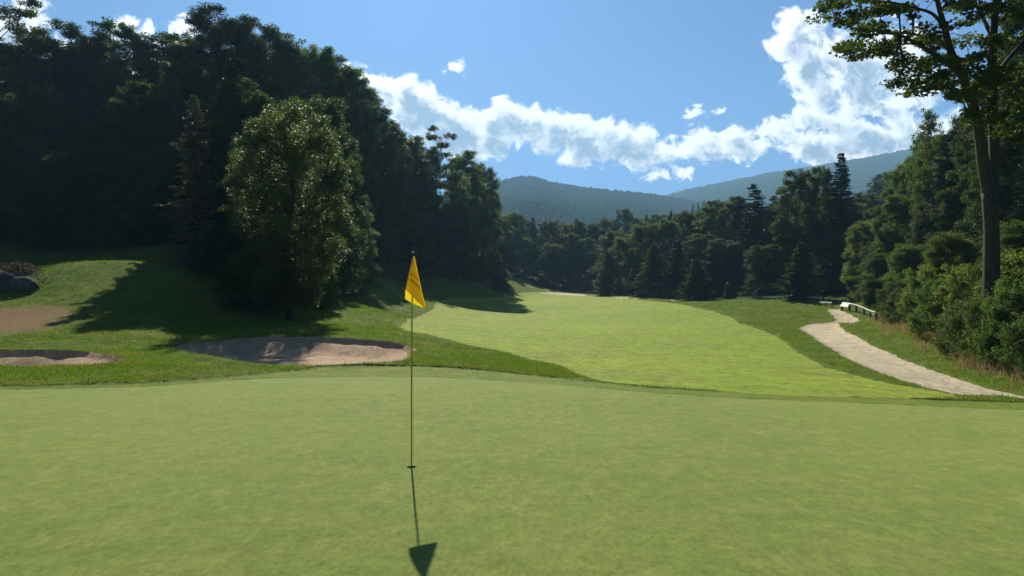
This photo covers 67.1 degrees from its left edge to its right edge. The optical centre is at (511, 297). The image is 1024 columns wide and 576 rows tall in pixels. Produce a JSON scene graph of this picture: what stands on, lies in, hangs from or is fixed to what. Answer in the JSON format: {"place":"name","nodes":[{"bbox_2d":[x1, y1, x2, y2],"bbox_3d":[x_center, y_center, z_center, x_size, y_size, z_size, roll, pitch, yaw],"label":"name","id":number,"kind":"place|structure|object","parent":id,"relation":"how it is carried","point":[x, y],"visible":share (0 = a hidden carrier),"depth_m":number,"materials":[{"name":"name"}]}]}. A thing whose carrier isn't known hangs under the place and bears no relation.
{"place":"outdoors","nodes":[
{"label":"outdoors","id":0,"kind":"place"},
{"bbox_2d":[0,0,1022,195],"label":"sky","id":1,"kind":"structure","parent":0,"point":[660,97],"materials":[{"name":"blue"}]},
{"bbox_2d":[0,169,1023,401],"bbox_3d":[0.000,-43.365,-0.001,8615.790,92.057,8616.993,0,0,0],"label":"ground","id":2,"kind":"structure","parent":0,"point":[32,318],"depth_m":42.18,"materials":[{"name":"green plant"}]},
{"bbox_2d":[0,93,37,137],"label":"deciduous tree","id":3,"kind":"object","parent":2,"relation":"on","point":[6,117],"visible":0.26,"depth_m":78.59,"materials":[{"name":"green plant"}]},
{"bbox_2d":[0,0,64,118],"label":"deciduous tree","id":4,"kind":"object","parent":2,"relation":"on","point":[5,48],"visible":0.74,"depth_m":91.59,"materials":[{"name":"green plant"}]},
{"bbox_2d":[17,82,72,156],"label":"deciduous tree","id":5,"kind":"object","parent":2,"relation":"on","point":[40,105],"visible":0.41,"depth_m":79.27,"materials":[{"name":"green plant"}]},
{"bbox_2d":[0,31,92,135],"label":"deciduous tree","id":6,"kind":"object","parent":2,"relation":"on","point":[60,55],"visible":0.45,"depth_m":94.50,"materials":[{"name":"green plant"}]},
{"bbox_2d":[12,18,106,134],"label":"deciduous tree","id":7,"kind":"object","parent":2,"relation":"on","point":[73,33],"visible":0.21,"depth_m":98.74,"materials":[{"name":"green plant"}]},
{"bbox_2d":[0,350,125,366],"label":"bunker","id":8,"kind":"object","parent":2,"relation":"in","point":[32,357],"visible":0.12,"depth_m":25.99},
{"bbox_2d":[71,19,155,139],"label":"deciduous tree","id":9,"kind":"object","parent":2,"relation":"on","point":[99,41],"visible":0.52,"depth_m":97.45,"materials":[{"name":"green plant"}]},
{"bbox_2d":[74,16,191,116],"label":"deciduous tree","id":10,"kind":"object","parent":2,"relation":"on","point":[175,37],"visible":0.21,"depth_m":99.41,"materials":[{"name":"green plant"}]},
{"bbox_2d":[111,172,196,245],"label":"deciduous tree","id":11,"kind":"object","parent":2,"relation":"on","point":[155,197],"visible":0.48,"depth_m":68.18,"materials":[{"name":"green plant"}]},
{"bbox_2d":[133,79,187,156],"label":"deciduous tree","id":12,"kind":"object","parent":2,"relation":"on","point":[172,91],"visible":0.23,"depth_m":81.26,"materials":[{"name":"green plant"}]},
{"bbox_2d":[120,142,202,244],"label":"deciduous tree","id":13,"kind":"object","parent":2,"relation":"on","point":[159,158],"visible":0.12,"depth_m":69.79,"materials":[{"name":"green plant"}]},
{"bbox_2d":[131,36,216,102],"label":"deciduous tree","id":14,"kind":"object","parent":2,"relation":"on","point":[153,75],"visible":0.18,"depth_m":97.94,"materials":[{"name":"green plant"}]},
{"bbox_2d":[151,137,212,243],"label":"deciduous tree","id":15,"kind":"object","parent":2,"relation":"on","point":[174,157],"visible":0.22,"depth_m":67.74,"materials":[{"name":"green plant"}]},
{"bbox_2d":[148,95,223,271],"bbox_3d":[-23.875,-8.091,57.832,5.580,14.406,5.524,0,0,-11],"label":"hemlock tree","id":16,"kind":"object","parent":2,"relation":"on","point":[198,168],"visible":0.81,"depth_m":57.72,"materials":[{"name":"green plant"}]},
{"bbox_2d":[176,131,234,266],"bbox_3d":[-22.538,-7.316,59.857,6.378,11.512,6.863,0,0,-18],"label":"hemlock tree","id":17,"kind":"object","parent":2,"relation":"on","point":[220,190],"visible":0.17,"depth_m":59.56,"materials":[{"name":"green plant"}]},
{"bbox_2d":[172,56,261,241],"bbox_3d":[-22.890,-10.978,62.805,8.888,17.547,8.259,0,0,20],"label":"hemlock tree","id":18,"kind":"object","parent":2,"relation":"on","point":[235,60],"visible":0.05,"depth_m":62.54,"materials":[{"name":"green plant"}]},
{"bbox_2d":[173,1,265,124],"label":"deciduous tree","id":19,"kind":"object","parent":2,"relation":"on","point":[201,17],"visible":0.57,"depth_m":95.39,"materials":[{"name":"green plant"}]},
{"bbox_2d":[197,77,271,220],"bbox_3d":[-21.185,-9.446,61.080,6.381,15.846,6.446,0,0,42],"label":"deciduous tree","id":20,"kind":"object","parent":2,"relation":"on","point":[239,106],"visible":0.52,"depth_m":59.26,"materials":[{"name":"green plant"}]},
{"bbox_2d":[202,14,274,102],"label":"deciduous tree","id":21,"kind":"object","parent":2,"relation":"on","point":[256,58],"visible":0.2,"depth_m":100.15,"materials":[{"name":"green plant"}]},
{"bbox_2d":[211,171,299,290],"bbox_3d":[-16.415,-4.198,50.076,5.556,8.376,4.919,0,0,7],"label":"deciduous tree","id":22,"kind":"object","parent":2,"relation":"on","point":[223,246],"visible":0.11,"depth_m":49.25,"materials":[{"name":"green plant"}]},
{"bbox_2d":[213,21,304,106],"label":"deciduous tree","id":23,"kind":"object","parent":2,"relation":"on","point":[272,36],"visible":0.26,"depth_m":101.14,"materials":[{"name":"green plant"}]},
{"bbox_2d":[217,95,359,320],"bbox_3d":[-11.955,-4.419,42.118,7.820,12.330,8.162,0,0,33],"label":"round crowned tree","id":24,"kind":"object","parent":2,"relation":"on","point":[284,283],"visible":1,"depth_m":40.93,"materials":[{"name":"green plant"}]},
{"bbox_2d":[262,38,327,116],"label":"slender tree","id":25,"kind":"object","parent":2,"relation":"on","point":[298,82],"visible":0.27,"depth_m":103.12,"materials":[{"name":"green plant"}]},
{"bbox_2d":[177,336,415,365],"bbox_3d":[-6.923,1.851,25.486,7.505,0.816,13.103,0,0,-30],"label":"bunker","id":26,"kind":"object","parent":2,"relation":"on","point":[283,351],"visible":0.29,"depth_m":28.45},
{"bbox_2d":[302,250,342,309],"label":"deciduous tree","id":27,"kind":"object","parent":2,"relation":"on","point":[335,291],"visible":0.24,"depth_m":48.67,"materials":[{"name":"green plant"}]},
{"bbox_2d":[290,43,356,151],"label":"deciduous tree","id":28,"kind":"object","parent":2,"relation":"on","point":[327,64],"visible":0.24,"depth_m":106.88,"materials":[{"name":"green plant"}]},
{"bbox_2d":[290,93,364,252],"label":"deciduous tree","id":29,"kind":"object","parent":2,"relation":"on","point":[331,109],"visible":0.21,"depth_m":67.74,"materials":[{"name":"green plant"}]},
{"bbox_2d":[321,173,360,293],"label":"deciduous tree","id":30,"kind":"object","parent":2,"relation":"on","point":[352,275],"visible":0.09,"depth_m":66.07,"materials":[{"name":"green plant"}]},
{"bbox_2d":[308,53,381,193],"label":"deciduous tree","id":31,"kind":"object","parent":2,"relation":"on","point":[359,127],"visible":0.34,"depth_m":111.11,"materials":[{"name":"green plant"}]},
{"bbox_2d":[329,129,372,301],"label":"deciduous tree","id":32,"kind":"object","parent":2,"relation":"on","point":[363,236],"visible":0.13,"depth_m":69.90,"materials":[{"name":"green plant"}]},
{"bbox_2d":[332,212,384,295],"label":"deciduous tree","id":33,"kind":"object","parent":2,"relation":"on","point":[374,270],"visible":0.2,"depth_m":81.55,"materials":[{"name":"green plant"}]},
{"bbox_2d":[337,64,382,217],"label":"deciduous tree","id":34,"kind":"object","parent":2,"relation":"on","point":[373,110],"visible":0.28,"depth_m":114.71,"materials":[{"name":"green plant"}]},
{"bbox_2d":[353,96,408,258],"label":"deciduous tree","id":35,"kind":"object","parent":2,"relation":"on","point":[382,114],"visible":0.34,"depth_m":121.09,"materials":[{"name":"green plant"}]},
{"bbox_2d":[373,118,419,262],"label":"deciduous tree","id":36,"kind":"object","parent":2,"relation":"on","point":[404,150],"visible":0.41,"depth_m":127.00,"materials":[{"name":"green plant"}]},
{"bbox_2d":[392,135,440,255],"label":"deciduous tree","id":37,"kind":"object","parent":2,"relation":"on","point":[415,149],"visible":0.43,"depth_m":135.11,"materials":[{"name":"green plant"}]},
{"bbox_2d":[396,170,436,264],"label":"deciduous tree","id":38,"kind":"object","parent":2,"relation":"on","point":[426,214],"visible":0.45,"depth_m":134.66,"materials":[{"name":"green plant"}]},
{"bbox_2d":[401,187,446,268],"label":"deciduous tree","id":39,"kind":"object","parent":2,"relation":"on","point":[429,234],"visible":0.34,"depth_m":136.15,"materials":[{"name":"green plant"}]},
{"bbox_2d":[416,125,462,272],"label":"deciduous tree","id":40,"kind":"object","parent":2,"relation":"on","point":[434,137],"visible":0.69,"depth_m":141.34,"materials":[{"name":"green plant"}]},
{"bbox_2d":[435,150,493,278],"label":"deciduous tree","id":41,"kind":"object","parent":2,"relation":"on","point":[467,156],"visible":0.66,"depth_m":148.63,"materials":[{"name":"green plant"}]},
{"bbox_2d":[461,162,507,281],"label":"deciduous tree","id":42,"kind":"object","parent":2,"relation":"on","point":[492,204],"visible":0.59,"depth_m":158.39,"materials":[{"name":"green plant"}]},
{"bbox_2d":[0,377,1023,575],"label":"putting green","id":43,"kind":"object","parent":2,"relation":"on","point":[313,476],"visible":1,"depth_m":7.04,"materials":[{"name":"green plant"}]},
{"bbox_2d":[0,365,1023,409],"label":"green collar","id":44,"kind":"object","parent":2,"relation":"on","point":[381,371],"visible":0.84,"depth_m":17.23,"materials":[{"name":"green plant"}]},
{"bbox_2d":[508,237,538,277],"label":"deciduous tree","id":45,"kind":"object","parent":2,"relation":"on","point":[524,243],"visible":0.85,"depth_m":198.71,"materials":[{"name":"green plant"}]},
{"bbox_2d":[530,221,565,280],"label":"deciduous tree","id":46,"kind":"object","parent":2,"relation":"on","point":[553,228],"visible":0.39,"depth_m":209.07,"materials":[{"name":"green plant"}]},
{"bbox_2d":[534,242,571,289],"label":"deciduous tree","id":47,"kind":"object","parent":2,"relation":"on","point":[552,250],"visible":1,"depth_m":194.53,"materials":[{"name":"green plant"}]},
{"bbox_2d":[551,233,585,289],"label":"deciduous tree","id":48,"kind":"object","parent":2,"relation":"on","point":[571,238],"visible":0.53,"depth_m":200.58,"materials":[{"name":"green plant"}]},
{"bbox_2d":[567,237,600,292],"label":"deciduous tree","id":49,"kind":"object","parent":2,"relation":"on","point":[588,244],"visible":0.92,"depth_m":198.91,"materials":[{"name":"green plant"}]},
{"bbox_2d":[585,251,624,296],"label":"hemlock tree","id":50,"kind":"object","parent":2,"relation":"on","point":[608,291],"visible":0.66,"depth_m":157.37,"materials":[{"name":"green plant"}]},
{"bbox_2d":[588,231,626,292],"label":"deciduous tree","id":51,"kind":"object","parent":2,"relation":"on","point":[608,240],"visible":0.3,"depth_m":175.88,"materials":[{"name":"green plant"}]},
{"bbox_2d":[604,234,642,295],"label":"deciduous tree","id":52,"kind":"object","parent":2,"relation":"on","point":[621,245],"visible":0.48,"depth_m":154.85,"materials":[{"name":"green plant"}]},
{"bbox_2d":[621,221,661,292],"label":"deciduous tree","id":53,"kind":"object","parent":2,"relation":"on","point":[639,234],"visible":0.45,"depth_m":148.86,"materials":[{"name":"green plant"}]},
{"bbox_2d":[624,244,674,297],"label":"hemlock tree","id":54,"kind":"object","parent":2,"relation":"on","point":[655,276],"visible":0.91,"depth_m":135.27,"materials":[{"name":"green plant"}]},
{"bbox_2d":[639,218,685,292],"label":"deciduous tree","id":55,"kind":"object","parent":2,"relation":"on","point":[663,227],"visible":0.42,"depth_m":144.72,"materials":[{"name":"green plant"}]},
{"bbox_2d":[652,238,690,298],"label":"hemlock tree","id":56,"kind":"object","parent":2,"relation":"on","point":[676,272],"visible":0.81,"depth_m":127.68,"materials":[{"name":"green plant"}]},
{"bbox_2d":[397,292,956,398],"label":"fairway","id":57,"kind":"structure","parent":2,"relation":"on","point":[631,341],"depth_m":41.85,"materials":[{"name":"green plant"}]},
{"bbox_2d":[672,259,715,301],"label":"hemlock tree","id":58,"kind":"object","parent":2,"relation":"on","point":[699,277],"visible":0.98,"depth_m":115.55,"materials":[{"name":"green plant"}]},
{"bbox_2d":[676,233,724,296],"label":"deciduous tree","id":59,"kind":"object","parent":2,"relation":"on","point":[696,239],"visible":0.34,"depth_m":131.13,"materials":[{"name":"green plant"}]},
{"bbox_2d":[690,199,728,291],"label":"deciduous tree","id":60,"kind":"object","parent":2,"relation":"on","point":[712,210],"visible":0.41,"depth_m":139.09,"materials":[{"name":"green plant"}]},
{"bbox_2d":[699,238,745,297],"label":"deciduous tree","id":61,"kind":"object","parent":2,"relation":"on","point":[711,259],"visible":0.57,"depth_m":124.68,"materials":[{"name":"green plant"}]},
{"bbox_2d":[714,195,752,263],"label":"deciduous tree","id":62,"kind":"object","parent":2,"relation":"on","point":[729,204],"visible":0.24,"depth_m":133.66,"materials":[{"name":"green plant"}]},
{"bbox_2d":[711,239,762,297],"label":"deciduous tree","id":63,"kind":"object","parent":2,"relation":"on","point":[740,261],"visible":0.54,"depth_m":120.93,"materials":[{"name":"green plant"}]},
{"bbox_2d":[721,184,779,296],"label":"hemlock tree","id":64,"kind":"object","parent":2,"relation":"on","point":[751,220],"visible":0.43,"depth_m":121.63,"materials":[{"name":"green plant"}]},
{"bbox_2d":[738,244,792,296],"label":"deciduous tree","id":65,"kind":"object","parent":2,"relation":"on","point":[776,270],"visible":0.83,"depth_m":111.23,"materials":[{"name":"green plant"}]},
{"bbox_2d":[752,196,789,294],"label":"hemlock tree","id":66,"kind":"object","parent":2,"relation":"on","point":[765,235],"visible":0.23,"depth_m":115.81,"materials":[{"name":"green plant"}]},
{"bbox_2d":[768,169,826,291],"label":"deciduous tree","id":67,"kind":"object","parent":2,"relation":"on","point":[799,183],"visible":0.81,"depth_m":111.07,"materials":[{"name":"green plant"}]},
{"bbox_2d":[769,242,829,301],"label":"hemlock tree","id":68,"kind":"object","parent":2,"relation":"on","point":[801,275],"visible":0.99,"depth_m":95.49,"materials":[{"name":"green plant"}]},
{"bbox_2d":[781,222,846,292],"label":"deciduous tree","id":69,"kind":"object","parent":2,"relation":"on","point":[817,230],"visible":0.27,"depth_m":110.14,"materials":[{"name":"green plant"}]},
{"bbox_2d":[798,165,835,264],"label":"deciduous tree","id":70,"kind":"object","parent":2,"relation":"on","point":[817,182],"visible":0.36,"depth_m":113.25,"materials":[{"name":"green plant"}]},
{"bbox_2d":[808,255,858,294],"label":"deciduous tree","id":71,"kind":"object","parent":2,"relation":"on","point":[833,276],"visible":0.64,"depth_m":98.78,"materials":[{"name":"green plant"}]},
{"bbox_2d":[814,153,860,290],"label":"spruce tree","id":72,"kind":"object","parent":2,"relation":"on","point":[843,215],"visible":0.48,"depth_m":107.68,"materials":[{"name":"green plant"}]},
{"bbox_2d":[838,219,882,296],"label":"deciduous tree","id":73,"kind":"object","parent":2,"relation":"on","point":[857,236],"visible":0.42,"depth_m":89.63,"materials":[{"name":"green plant"}]},
{"bbox_2d":[854,251,901,304],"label":"deciduous tree","id":74,"kind":"object","parent":2,"relation":"on","point":[877,260],"visible":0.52,"depth_m":75.43,"materials":[{"name":"green plant"}]},
{"bbox_2d":[866,193,920,281],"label":"deciduous tree","id":75,"kind":"object","parent":2,"relation":"on","point":[893,207],"visible":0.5,"depth_m":77.47,"materials":[{"name":"green plant"}]},
{"bbox_2d":[877,287,909,324],"bbox_3d":[25.890,0.752,50.098,3.071,3.112,3.571,0,0,-35],"label":"leafy shrub","id":76,"kind":"object","parent":2,"relation":"on","point":[890,302],"visible":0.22,"depth_m":50.34,"materials":[{"name":"green plant"}]},
{"bbox_2d":[878,243,929,302],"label":"deciduous tree","id":77,"kind":"object","parent":2,"relation":"on","point":[908,260],"visible":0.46,"depth_m":59.56,"materials":[{"name":"green plant"}]},
{"bbox_2d":[880,156,934,239],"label":"deciduous tree","id":78,"kind":"object","parent":2,"relation":"on","point":[895,182],"visible":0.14,"depth_m":83.91,"materials":[{"name":"green plant"}]},
{"bbox_2d":[804,0,1023,365],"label":"maple tree","id":79,"kind":"object","parent":2,"relation":"on","point":[989,79],"visible":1,"depth_m":26.50,"materials":[{"name":"green plant"}]},
{"bbox_2d":[894,262,951,326],"bbox_3d":[22.895,0.118,42.002,3.714,4.091,3.456,0,0,-1],"label":"leafy shrub","id":80,"kind":"object","parent":2,"relation":"on","point":[912,284],"visible":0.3,"depth_m":41.98,"materials":[{"name":"green plant"}]},
{"bbox_2d":[907,107,945,247],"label":"slender tree","id":81,"kind":"object","parent":2,"relation":"on","point":[930,126],"visible":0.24,"depth_m":75.85,"materials":[{"name":"green plant"}]},
{"bbox_2d":[901,202,954,268],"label":"deciduous tree","id":82,"kind":"object","parent":2,"relation":"on","point":[921,217],"visible":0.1,"depth_m":65.58,"materials":[{"name":"green plant"}]},
{"bbox_2d":[904,278,964,336],"bbox_3d":[21.551,0.611,38.163,4.071,3.327,3.501,0,0,8],"label":"leafy shrub","id":83,"kind":"object","parent":2,"relation":"on","point":[927,309],"visible":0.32,"depth_m":38.10,"materials":[{"name":"green plant"}]},
{"bbox_2d":[908,133,968,244],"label":"deciduous tree","id":84,"kind":"object","parent":2,"relation":"on","point":[927,152],"visible":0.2,"depth_m":72.02,"materials":[{"name":"green plant"}]},
{"bbox_2d":[919,134,969,267],"bbox_3d":[35.977,-6.536,64.225,4.989,14.329,5.369,0,0,15],"label":"hemlock tree","id":85,"kind":"object","parent":2,"relation":"on","point":[942,168],"visible":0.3,"depth_m":63.96,"materials":[{"name":"green plant"}]},
{"bbox_2d":[916,229,982,317],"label":"deciduous tree","id":86,"kind":"object","parent":2,"relation":"on","point":[965,249],"visible":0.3,"depth_m":41.54,"materials":[{"name":"green plant"}]},
{"bbox_2d":[921,185,980,265],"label":"deciduous tree","id":87,"kind":"object","parent":2,"relation":"on","point":[944,213],"visible":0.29,"depth_m":61.49,"materials":[{"name":"green plant"}]},
{"bbox_2d":[930,263,976,335],"bbox_3d":[21.409,0.394,36.032,3.501,4.135,3.762,0,0,28],"label":"leafy shrub","id":88,"kind":"object","parent":2,"relation":"on","point":[949,298],"visible":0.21,"depth_m":36.15,"materials":[{"name":"green plant"}]},
{"bbox_2d":[931,115,977,257],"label":"deciduous tree","id":89,"kind":"object","parent":2,"relation":"on","point":[956,120],"visible":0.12,"depth_m":67.85,"materials":[{"name":"green plant"}]},
{"bbox_2d":[931,300,1008,358],"bbox_3d":[18.506,1.398,31.040,3.094,2.705,3.598,0,0,24],"label":"leafy shrub","id":90,"kind":"object","parent":2,"relation":"on","point":[955,318],"visible":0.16,"depth_m":31.26,"materials":[{"name":"green plant"}]},
{"bbox_2d":[937,114,1010,268],"bbox_3d":[37.056,-7.350,60.069,6.886,14.798,7.778,0,0,13],"label":"deciduous tree","id":91,"kind":"object","parent":2,"relation":"on","point":[969,144],"visible":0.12,"depth_m":60.42,"materials":[{"name":"green plant"}]},
{"bbox_2d":[943,285,1023,365],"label":"leafy shrub","id":92,"kind":"object","parent":2,"relation":"on","point":[970,316],"visible":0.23,"depth_m":28.06,"materials":[{"name":"green plant"}]},
{"bbox_2d":[954,138,1023,256],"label":"deciduous tree","id":93,"kind":"object","parent":2,"relation":"on","point":[972,177],"visible":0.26,"depth_m":50.02,"materials":[{"name":"green plant"}]},
{"bbox_2d":[970,275,1023,372],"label":"leafy shrub","id":94,"kind":"object","parent":2,"relation":"on","point":[1004,309],"visible":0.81,"depth_m":26.15,"materials":[{"name":"green plant"}]},
{"bbox_2d":[970,248,1023,310],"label":"leafy shrub","id":95,"kind":"object","parent":2,"relation":"on","point":[1012,268],"visible":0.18,"depth_m":31.60,"materials":[{"name":"green plant"}]},
{"bbox_2d":[973,0,1023,223],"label":"deciduous tree","id":96,"kind":"object","parent":2,"relation":"on","point":[1013,63],"visible":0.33,"depth_m":47.99,"materials":[{"name":"green plant"}]},
{"bbox_2d":[978,219,1023,259],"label":"deciduous tree","id":97,"kind":"object","parent":2,"relation":"on","point":[1011,236],"visible":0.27,"depth_m":35.63,"materials":[{"name":"green plant"}]},
{"bbox_2d":[992,312,1023,377],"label":"leafy shrub","id":98,"kind":"object","parent":2,"relation":"on","point":[1016,327],"visible":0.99,"depth_m":24.41,"materials":[{"name":"green plant"}]},
{"bbox_2d":[1002,133,1023,252],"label":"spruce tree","id":99,"kind":"object","parent":2,"relation":"on","point":[1020,205],"visible":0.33,"depth_m":44.26,"materials":[{"name":"green plant"}]},
{"bbox_2d":[799,309,1023,398],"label":"cart path","id":100,"kind":"structure","parent":0,"point":[841,341],"depth_m":33.07,"materials":[{"name":"beige concrete"}]},
{"bbox_2d":[867,314,1023,386],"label":"dry grass","id":101,"kind":"structure","parent":0,"point":[992,366],"depth_m":28.65,"materials":[{"name":"brown plant"}]},
{"bbox_3d":[-1.001,1.761,7.700,0.109,0.150,0.109,0,0,0],"label":"golf cup","id":102,"kind":"object","parent":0,"visible":0},
{"bbox_2d":[405,251,425,467],"bbox_3d":[-0.959,0.681,7.652,0.205,2.290,0.096,0,0,15],"label":"golf flagstick","id":103,"kind":"object","parent":102,"relation":"in","point":[413,293],"visible":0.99,"depth_m":7.66,"materials":[{"name":"yellow plastic"}]},
{"bbox_3d":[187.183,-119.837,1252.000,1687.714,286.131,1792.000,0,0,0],"label":"hills","id":104,"kind":"structure","parent":0,"visible":0},
{"bbox_2d":[439,175,756,269],"bbox_3d":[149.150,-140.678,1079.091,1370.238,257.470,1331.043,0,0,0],"label":"hillside forest","id":105,"kind":"object","parent":104,"relation":"on","point":[537,199],"visible":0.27,"depth_m":1328.50,"materials":[{"name":"plant"}]},
{"bbox_3d":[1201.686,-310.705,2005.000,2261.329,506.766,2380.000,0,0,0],"label":"hills","id":106,"kind":"structure","parent":0,"visible":0},
{"bbox_2d":[663,149,973,220],"bbox_3d":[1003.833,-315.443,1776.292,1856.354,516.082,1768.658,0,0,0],"label":"hillside forest","id":107,"kind":"object","parent":106,"relation":"on","point":[874,165],"visible":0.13,"depth_m":2255.46,"materials":[{"name":"plant"}]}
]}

